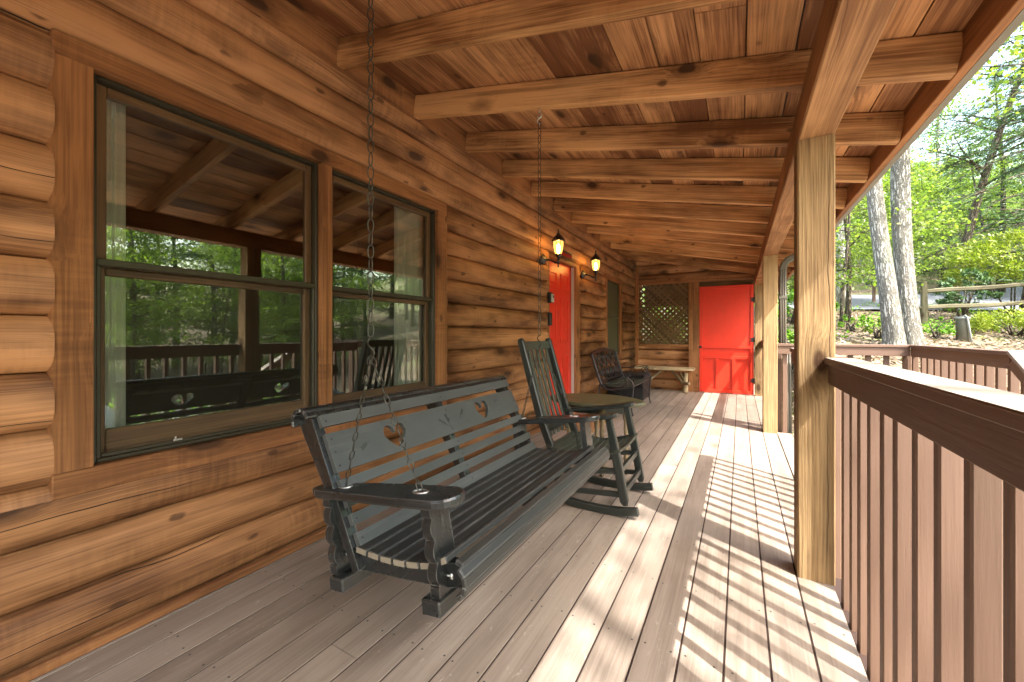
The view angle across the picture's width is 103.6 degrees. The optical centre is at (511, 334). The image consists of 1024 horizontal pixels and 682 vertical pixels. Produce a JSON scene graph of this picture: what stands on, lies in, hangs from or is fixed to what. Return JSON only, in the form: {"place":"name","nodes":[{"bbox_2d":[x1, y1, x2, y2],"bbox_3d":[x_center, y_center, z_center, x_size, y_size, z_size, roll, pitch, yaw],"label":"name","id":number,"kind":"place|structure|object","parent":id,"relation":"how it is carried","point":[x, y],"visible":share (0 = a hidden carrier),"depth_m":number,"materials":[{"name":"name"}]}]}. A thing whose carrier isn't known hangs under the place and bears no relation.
{"place":"outdoors","nodes":[
{"label":"outdoors","id":0,"kind":"place"},
{"bbox_2d":[30,389,869,681],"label":"porch deck","id":1,"kind":"structure","parent":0,"point":[689,574],"depth_m":1.62,"materials":[{"name":"brown wood"}]},
{"bbox_2d":[0,0,641,681],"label":"log cabin","id":2,"kind":"object","parent":1,"relation":"on","point":[242,270],"visible":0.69,"depth_m":2.02,"materials":[{"name":"brown wood"}]},
{"bbox_2d":[94,74,317,463],"bbox_3d":[-1.312,-0.234,1.833,0.092,1.390,0.882,0,0,29],"label":"window","id":3,"kind":"structure","parent":2,"relation":"in","point":[113,443],"depth_m":1.71,"materials":[{"name":"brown wood"}]},
{"bbox_2d":[332,170,434,402],"bbox_3d":[-0.839,-0.234,2.669,0.092,1.390,0.899,0,0,29],"label":"window","id":4,"kind":"structure","parent":2,"relation":"in","point":[428,301],"depth_m":2.86,"materials":[{"name":"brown wood"}]},
{"bbox_2d":[394,206,423,385],"bbox_3d":[-0.729,-0.225,3.014,0.051,1.650,0.410,0,0,29],"label":"curtain","id":5,"kind":"object","parent":2,"relation":"hanging from","point":[408,280],"visible":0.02,"depth_m":2.95,"materials":[{"name":"fabric"}]},
{"bbox_2d":[548,312,551,325],"bbox_3d":[0.449,-0.180,4.754,0.039,0.155,0.060,0,0,29],"label":"door keypad","id":6,"kind":"object","parent":2,"relation":"attached to","point":[549,318],"depth_m":4.73,"materials":[{"name":"black plastic"}]},
{"bbox_2d":[547,292,553,302],"bbox_3d":[0.457,-0.430,4.744,0.066,0.125,0.070,0,0,29],"label":"key lockbox","id":7,"kind":"object","parent":2,"relation":"attached to","point":[550,297],"visible":1,"depth_m":4.72,"materials":[{"name":"black plastic"}]},
{"bbox_2d":[540,228,564,266],"bbox_3d":[0.468,-0.972,4.560,0.287,0.443,0.164,0,0,29],"label":"wall lantern","id":8,"kind":"object","parent":2,"relation":"attached to","point":[558,240],"depth_m":4.50,"materials":[{"name":"metal"}]},
{"bbox_2d":[550,261,573,415],"bbox_3d":[0.610,0.075,5.260,0.085,2.020,0.894,0,0,29],"label":"front door","id":9,"kind":"structure","parent":2,"relation":"in","point":[561,277],"depth_m":5.39,"materials":[{"name":"red paint"}]},
{"bbox_2d":[561,250,571,261],"bbox_3d":[0.702,-1.011,5.194,0.020,0.098,0.383,0,0,29],"label":"welcome sign","id":10,"kind":"object","parent":2,"relation":"attached to","point":[565,255],"visible":0.98,"depth_m":5.19,"materials":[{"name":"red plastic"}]},
{"bbox_2d":[581,250,600,280],"bbox_3d":[1.132,-0.972,5.735,0.287,0.443,0.164,0,0,29],"label":"wall lantern","id":11,"kind":"object","parent":2,"relation":"attached to","point":[595,260],"depth_m":5.68,"materials":[{"name":"metal"}]},
{"bbox_2d":[602,281,618,355],"bbox_3d":[1.782,-0.280,7.309,0.090,1.316,0.816,0,0,29],"label":"window","id":12,"kind":"structure","parent":2,"relation":"in","point":[613,289],"depth_m":7.38,"materials":[{"name":"green glass"}]},
{"bbox_2d":[286,0,1023,293],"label":"porch roof","id":13,"kind":"structure","parent":2,"relation":"attached to","point":[672,132],"depth_m":2.09,"materials":[{"name":"brown wood"}]},
{"bbox_2d":[291,0,609,618],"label":"porch swing","id":14,"kind":"object","parent":13,"relation":"hanging from","point":[430,531],"visible":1,"depth_m":1.39,"materials":[{"name":"paint"}]},
{"bbox_2d":[778,253,793,433],"bbox_3d":[3.252,0.273,4.545,0.414,2.554,0.073,0,0,29],"label":"downspout","id":15,"kind":"object","parent":13,"relation":"attached to","point":[785,262],"visible":0.55,"depth_m":4.60,"materials":[{"name":"paint"}]},
{"bbox_2d":[559,421,605,433],"bbox_3d":[0.884,1.088,4.957,0.500,0.020,0.900,0,0,29],"label":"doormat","id":16,"kind":"object","parent":1,"relation":"on","point":[591,425],"visible":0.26,"depth_m":4.70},
{"bbox_2d":[518,338,653,516],"bbox_3d":[0.500,0.563,2.762,0.816,1.072,0.540,0,0,29],"label":"rocking chair","id":17,"kind":"object","parent":1,"relation":"on","point":[614,445],"visible":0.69,"depth_m":2.77,"materials":[{"name":"paint"}]},
{"bbox_2d":[550,393,645,476],"bbox_3d":[0.678,0.812,3.293,0.800,0.575,0.540,0,0,29],"label":"side table","id":18,"kind":"object","parent":1,"relation":"on","point":[581,399],"visible":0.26,"depth_m":3.15,"materials":[{"name":"green paint"}]},
{"bbox_2d":[590,347,651,415],"bbox_3d":[1.672,0.653,6.098,0.633,0.897,1.292,0,0,29],"label":"armchair","id":19,"kind":"object","parent":1,"relation":"on","point":[623,382],"visible":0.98,"depth_m":6.00,"materials":[{"name":"wicker"}]},
{"bbox_2d":[608,371,650,399],"bbox_3d":[2.028,0.884,6.952,0.600,0.434,0.640,0,0,29],"label":"wicker box","id":20,"kind":"object","parent":1,"relation":"on","point":[640,392],"visible":0.37,"depth_m":6.67,"materials":[{"name":"black wicker"}]},
{"bbox_2d":[635,365,694,392],"bbox_3d":[2.941,0.870,7.768,1.055,0.476,0.345,0,0,29],"label":"rustic bench","id":21,"kind":"object","parent":1,"relation":"on","point":[685,383],"visible":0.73,"depth_m":7.60,"materials":[{"name":"brown wood"}]},
{"bbox_2d":[635,261,754,394],"bbox_3d":[3.624,-0.249,8.711,2.964,2.767,2.066,0,0,29],"label":"storage room","id":22,"kind":"object","parent":1,"relation":"on","point":[715,349],"visible":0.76,"depth_m":7.68,"materials":[{"name":"brown wood"}]},
{"bbox_2d":[699,284,754,394],"bbox_3d":[3.952,0.095,7.405,0.927,1.985,0.115,0,0,29],"label":"screen door","id":23,"kind":"structure","parent":22,"relation":"in","point":[726,313],"depth_m":7.43,"materials":[{"name":"red paint"}]},
{"bbox_2d":[755,285,761,395],"bbox_3d":[4.406,0.112,7.193,0.125,1.977,0.125,0,0,29],"label":"porch post","id":24,"kind":"object","parent":1,"relation":"on","point":[758,339],"visible":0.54,"depth_m":7.14,"materials":[{"name":"brown wood"}]},
{"bbox_2d":[762,255,777,433],"bbox_3d":[2.905,0.112,4.538,0.137,1.977,0.137,0,0,29],"label":"porch post","id":25,"kind":"object","parent":1,"relation":"on","point":[769,343],"visible":1,"depth_m":4.48,"materials":[{"name":"brown wood"}]},
{"bbox_2d":[761,340,781,435],"bbox_3d":[3.721,0.703,5.828,0.098,1.195,2.910,0,0,29],"label":"porch railing","id":26,"kind":"object","parent":1,"relation":"attached to","point":[780,393],"visible":0.06,"depth_m":4.60,"materials":[{"name":"paint"}]},
{"bbox_2d":[777,432,793,477],"bbox_3d":[3.043,1.222,3.495,1.125,0.245,1.717,0,0,29],"label":"landing","id":27,"kind":"object","parent":1,"relation":"attached to","point":[786,440],"visible":0.09,"depth_m":3.94,"materials":[{"name":"white wood"}]},
{"bbox_2d":[778,343,1023,432],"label":"landing railing","id":28,"kind":"object","parent":27,"relation":"on","point":[992,369],"visible":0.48,"depth_m":3.37,"materials":[{"name":"paint"}]},
{"bbox_2d":[794,133,834,585],"bbox_3d":[1.385,0.112,1.850,0.137,1.977,0.137,0,0,29],"label":"porch post","id":29,"kind":"object","parent":1,"relation":"on","point":[814,348],"visible":0.98,"depth_m":1.79,"materials":[{"name":"brown wood"}]},
{"bbox_2d":[790,348,1023,681],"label":"porch railing","id":30,"kind":"object","parent":1,"relation":"on","point":[929,521],"visible":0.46,"depth_m":0.91,"materials":[{"name":"paint"}]},
{"bbox_2d":[640,194,1023,433],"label":"ground","id":31,"kind":"structure","parent":0,"point":[858,289],"depth_m":9.77,"materials":[{"name":"beige soil"}]},
{"bbox_2d":[641,306,688,343],"bbox_3d":[4.495,-0.969,10.848,3.557,2.879,2.736,0,0,16],"label":"leafy bush","id":32,"kind":"object","parent":31,"relation":"on","point":[667,327],"visible":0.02,"depth_m":10.71,"materials":[{"name":"green plant"}]},
{"bbox_2d":[778,329,793,371],"bbox_3d":[6.217,0.402,8.921,1.222,1.066,0.903,0,0,29],"label":"leafy seedling","id":33,"kind":"object","parent":31,"relation":"on","point":[790,336],"visible":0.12,"depth_m":8.83,"materials":[{"name":"green plant"}]},
{"bbox_2d":[754,289,840,323],"bbox_3d":[7.386,-0.695,10.599,1.906,1.050,1.631,0,0,29],"label":"leafy seedling","id":34,"kind":"object","parent":31,"relation":"on","point":[790,297],"visible":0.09,"depth_m":10.56,"materials":[{"name":"green plant"}]},
{"bbox_2d":[778,197,866,316],"bbox_3d":[7.229,-3.419,11.646,5.011,6.522,4.990,0,0,-6],"label":"young tree","id":35,"kind":"object","parent":31,"relation":"on","point":[788,288],"depth_m":11.04,"materials":[{"name":"green plant"}]},
{"bbox_2d":[788,202,860,285],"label":"young tree","id":36,"kind":"object","parent":31,"relation":"on","point":[835,252],"depth_m":10.59,"materials":[{"name":"green plant"}]},
{"bbox_2d":[778,193,891,301],"bbox_3d":[9.595,-5.992,15.014,8.453,10.583,6.390,0,0,6],"label":"young tree","id":37,"kind":"object","parent":31,"relation":"on","point":[854,224],"visible":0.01,"depth_m":14.17,"materials":[{"name":"green plant"}]},
{"bbox_2d":[787,202,891,291],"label":"hemlock tree","id":38,"kind":"object","parent":31,"relation":"on","point":[861,217],"visible":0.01,"depth_m":14.57,"materials":[{"name":"green plant"}]},
{"bbox_2d":[835,221,845,310],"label":"pale tree","id":39,"kind":"object","parent":31,"relation":"on","point":[837,288],"depth_m":13.38,"materials":[{"name":"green plant"}]},
{"bbox_2d":[837,314,874,331],"bbox_3d":[8.008,-0.211,9.378,0.675,0.519,0.580,0,0,29],"label":"leafy seedling","id":40,"kind":"object","parent":31,"relation":"on","point":[860,318],"visible":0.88,"depth_m":9.39,"materials":[{"name":"green plant"}]},
{"bbox_2d":[850,201,869,271],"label":"young tree","id":41,"kind":"object","parent":31,"relation":"on","point":[853,229],"visible":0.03,"depth_m":24.33,"materials":[{"name":"green plant"}]},
{"bbox_2d":[866,279,875,301],"bbox_3d":[14.193,-1.596,15.800,0.480,1.121,0.180,0,0,0],"label":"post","id":42,"kind":"object","parent":31,"relation":"on","point":[873,294],"visible":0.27,"depth_m":15.76,"materials":[{"name":"paint"}]},
{"bbox_2d":[864,318,881,338],"bbox_3d":[7.908,-0.078,8.738,0.375,0.559,0.423,0,0,-44],"label":"leafy seedling","id":43,"kind":"object","parent":31,"relation":"on","point":[868,327],"visible":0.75,"depth_m":8.72,"materials":[{"name":"green plant"}]},
{"bbox_2d":[792,136,996,325],"bbox_3d":[8.925,-3.050,10.526,5.070,6.293,4.815,0,0,21],"label":"sapling","id":44,"kind":"object","parent":31,"relation":"on","point":[844,281],"visible":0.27,"depth_m":10.05,"materials":[{"name":"green plant"}]},
{"bbox_2d":[787,122,1003,321],"bbox_3d":[8.368,-3.983,10.759,6.125,7.971,6.098,0,0,-32],"label":"sapling","id":45,"kind":"object","parent":31,"relation":"on","point":[848,307],"visible":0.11,"depth_m":10.18,"materials":[{"name":"green plant"}]},
{"bbox_2d":[850,169,942,262],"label":"sapling","id":46,"kind":"object","parent":31,"relation":"on","point":[915,190],"visible":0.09,"depth_m":20.84,"materials":[{"name":"green plant"}]},
{"bbox_2d":[778,302,1021,373],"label":"undergrowth","id":47,"kind":"object","parent":31,"relation":"on","point":[862,324],"visible":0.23,"depth_m":10.03,"materials":[{"name":"green plant"}]},
{"bbox_2d":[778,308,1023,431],"bbox_3d":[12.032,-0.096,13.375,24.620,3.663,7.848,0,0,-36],"label":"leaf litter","id":48,"kind":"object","parent":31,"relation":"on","point":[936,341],"visible":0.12,"depth_m":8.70,"materials":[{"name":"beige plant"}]},
{"bbox_2d":[885,182,927,221],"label":"pale tree","id":49,"kind":"object","parent":31,"relation":"on","point":[912,206],"visible":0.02,"depth_m":19.98,"materials":[{"name":"green plant"}]},
{"bbox_2d":[850,163,964,261],"bbox_3d":[18.527,-7.010,21.532,7.238,9.420,7.207,0,0,2],"label":"young tree","id":50,"kind":"object","parent":31,"relation":"on","point":[864,253],"visible":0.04,"depth_m":20.09,"materials":[{"name":"green plant"}]},
{"bbox_2d":[856,151,963,255],"bbox_3d":[24.019,-8.133,25.333,4.837,8.012,6.399,0,0,-44],"label":"broadleaf tree","id":51,"kind":"object","parent":31,"relation":"on","point":[913,199],"visible":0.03,"depth_m":25.17,"materials":[{"name":"green plant"}]},
{"bbox_2d":[850,175,983,283],"bbox_3d":[14.478,-3.546,15.195,4.127,5.394,4.346,0,0,-39],"label":"young tree","id":52,"kind":"object","parent":31,"relation":"on","point":[921,242],"visible":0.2,"depth_m":14.72,"materials":[{"name":"green plant"}]},
{"bbox_2d":[889,181,970,254],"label":"young tree","id":53,"kind":"object","parent":31,"relation":"on","point":[931,214],"visible":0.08,"depth_m":22.43,"materials":[{"name":"green plant"}]},
{"bbox_2d":[912,186,949,271],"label":"young tree","id":54,"kind":"object","parent":31,"relation":"on","point":[923,220],"visible":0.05,"depth_m":23.44,"materials":[{"name":"green plant"}]},
{"bbox_2d":[891,165,970,253],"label":"young tree","id":55,"kind":"object","parent":31,"relation":"on","point":[922,186],"visible":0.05,"depth_m":25.90,"materials":[{"name":"green plant"}]},
{"bbox_2d":[916,217,951,269],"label":"young tree","id":56,"kind":"object","parent":31,"relation":"on","point":[936,244],"visible":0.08,"depth_m":23.55,"materials":[{"name":"green plant"}]},
{"bbox_2d":[911,169,957,242],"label":"young tree","id":57,"kind":"object","parent":31,"relation":"on","point":[921,186],"visible":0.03,"depth_m":27.18,"materials":[{"name":"green plant"}]},
{"bbox_2d":[914,209,959,267],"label":"young tree","id":58,"kind":"object","parent":31,"relation":"on","point":[938,255],"visible":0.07,"depth_m":22.38,"materials":[{"name":"green plant"}]},
{"bbox_2d":[919,219,954,274],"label":"young tree","id":59,"kind":"object","parent":31,"relation":"on","point":[939,253],"visible":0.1,"depth_m":22.57,"materials":[{"name":"green plant"}]},
{"bbox_2d":[922,317,955,338],"bbox_3d":[9.070,-0.089,8.585,0.501,0.568,0.544,0,0,-36],"label":"leafy seedling","id":60,"kind":"object","parent":31,"relation":"on","point":[940,328],"visible":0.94,"depth_m":8.54,"materials":[{"name":"green plant"}]},
{"bbox_2d":[914,157,973,242],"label":"broadleaf tree","id":61,"kind":"object","parent":31,"relation":"on","point":[925,166],"visible":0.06,"depth_m":28.93,"materials":[{"name":"green plant"}]},
{"bbox_2d":[866,53,1023,349],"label":"twin trunk tree","id":62,"kind":"object","parent":31,"relation":"on","point":[898,301],"visible":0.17,"depth_m":7.87,"materials":[{"name":"grey plant"}]},
{"bbox_2d":[866,47,1023,286],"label":"hemlock tree","id":63,"kind":"object","parent":31,"relation":"on","point":[1017,176],"visible":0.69,"depth_m":11.54,"materials":[{"name":"green plant"}]},
{"bbox_2d":[914,71,979,216],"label":"pale tree","id":64,"kind":"object","parent":31,"relation":"on","point":[938,122],"visible":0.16,"depth_m":28.85,"materials":[{"name":"green plant"}]},
{"bbox_2d":[939,144,970,236],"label":"pale tree","id":65,"kind":"object","parent":31,"relation":"on","point":[953,158],"visible":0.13,"depth_m":32.47,"materials":[{"name":"green plant"}]},
{"bbox_2d":[887,114,1023,293],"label":"sapling","id":66,"kind":"object","parent":31,"relation":"on","point":[972,186],"visible":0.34,"depth_m":17.65,"materials":[{"name":"green plant"}]},
{"bbox_2d":[941,183,973,240],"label":"young tree","id":67,"kind":"object","parent":31,"relation":"on","point":[963,197],"visible":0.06,"depth_m":28.86,"materials":[{"name":"green plant"}]},
{"bbox_2d":[932,180,986,226],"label":"young tree","id":68,"kind":"object","parent":31,"relation":"on","point":[967,201],"visible":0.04,"depth_m":29.02,"materials":[{"name":"green plant"}]},
{"bbox_2d":[913,177,1007,280],"bbox_3d":[22.172,-5.378,20.509,4.335,5.766,3.443,0,0,30],"label":"broadleaf tree","id":69,"kind":"object","parent":31,"relation":"on","point":[936,195],"visible":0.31,"depth_m":20.57,"materials":[{"name":"green plant"}]},
{"bbox_2d":[955,315,972,342],"bbox_3d":[9.393,-0.035,8.387,0.232,0.737,0.253,0,0,29],"label":"vent pipe","id":70,"kind":"object","parent":31,"relation":"on","point":[962,328],"visible":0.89,"depth_m":8.32,"materials":[{"name":"grey metal"}]},
{"bbox_2d":[913,156,1016,243],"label":"broadleaf tree","id":71,"kind":"object","parent":31,"relation":"on","point":[957,176],"visible":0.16,"depth_m":22.42,"materials":[{"name":"green plant"}]},
{"bbox_2d":[910,28,1023,312],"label":"pine tree","id":72,"kind":"object","parent":31,"relation":"on","point":[968,235],"visible":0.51,"depth_m":12.42,"materials":[{"name":"green plant"}]},
{"bbox_2d":[912,62,1023,292],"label":"hemlock tree","id":73,"kind":"object","parent":31,"relation":"on","point":[1003,205],"visible":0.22,"depth_m":17.81,"materials":[{"name":"green plant"}]},
{"bbox_2d":[933,266,1004,316],"bbox_3d":[11.714,-0.943,10.409,1.236,1.586,1.072,0,0,-7],"label":"cedar bush","id":74,"kind":"object","parent":31,"relation":"on","point":[985,279],"visible":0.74,"depth_m":10.32,"materials":[{"name":"green plant"}]},
{"bbox_2d":[917,23,1023,294],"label":"hemlock tree","id":75,"kind":"object","parent":31,"relation":"on","point":[993,208],"visible":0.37,"depth_m":16.15,"materials":[{"name":"green plant"}]},
{"bbox_2d":[919,281,1023,326],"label":"split rail fence","id":76,"kind":"object","parent":31,"relation":"on","point":[924,291],"visible":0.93,"depth_m":9.86,"materials":[{"name":"brown wood"}]},
{"bbox_2d":[961,163,991,217],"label":"young tree","id":77,"kind":"object","parent":31,"relation":"on","point":[971,182],"visible":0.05,"depth_m":34.31,"materials":[{"name":"green plant"}]},
{"bbox_2d":[935,226,1023,322],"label":"cedar bush","id":78,"kind":"object","parent":31,"relation":"on","point":[1010,271],"visible":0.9,"depth_m":10.65,"materials":[{"name":"green plant"}]},
{"bbox_2d":[952,168,1020,233],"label":"young tree","id":79,"kind":"object","parent":31,"relation":"on","point":[994,190],"visible":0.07,"depth_m":29.60,"materials":[{"name":"green plant"}]},
{"bbox_2d":[961,183,1017,256],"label":"young tree","id":80,"kind":"object","parent":31,"relation":"on","point":[993,211],"visible":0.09,"depth_m":22.79,"materials":[{"name":"green plant"}]},
{"bbox_2d":[968,303,1023,336],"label":"cedar bush","id":81,"kind":"object","parent":31,"relation":"on","point":[978,324],"visible":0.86,"depth_m":9.22,"materials":[{"name":"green plant"}]},
{"bbox_2d":[970,21,1023,125],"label":"maple tree","id":82,"kind":"object","parent":31,"relation":"on","point":[1017,45],"visible":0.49,"depth_m":6.96,"materials":[{"name":"green plant"}]},
{"bbox_2d":[980,157,1023,223],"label":"young tree","id":83,"kind":"object","parent":31,"relation":"on","point":[1009,180],"visible":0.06,"depth_m":35.08,"materials":[{"name":"green plant"}]},
{"bbox_2d":[987,170,1023,234],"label":"young tree","id":84,"kind":"object","parent":31,"relation":"on","point":[1007,193],"visible":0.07,"depth_m":33.29,"materials":[{"name":"green plant"}]},
{"bbox_2d":[990,184,1020,208],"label":"young tree","id":85,"kind":"object","parent":31,"relation":"on","point":[1010,198],"visible":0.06,"depth_m":33.74,"materials":[{"name":"green plant"}]},
{"bbox_2d":[998,187,1023,223],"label":"young tree","id":86,"kind":"object","parent":31,"relation":"on","point":[1018,204],"visible":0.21,"depth_m":30.56,"materials":[{"name":"green plant"}]},
{"bbox_2d":[1007,149,1021,191],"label":"broadleaf tree","id":87,"kind":"object","parent":31,"relation":"on","point":[1014,166],"visible":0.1,"depth_m":49.72,"materials":[{"name":"green plant"}]},
{"bbox_2d":[787,287,1022,309],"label":"road","id":88,"kind":"structure","parent":0,"point":[857,300],"depth_m":16.28,"materials":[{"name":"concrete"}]},
{"bbox_2d":[910,25,1023,192],"label":"sky","id":89,"kind":"structure","parent":0,"point":[993,60],"materials":[{"name":"white"}]},
{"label":"boardwalk","id":90,"kind":"structure","parent":0,"visible":0},
{"bbox_2d":[1006,350,1023,385],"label":"stair railing","id":91,"kind":"object","parent":90,"relation":"attached to","point":[1016,366],"visible":1,"depth_m":2.43,"materials":[{"name":"paint"}]}
]}

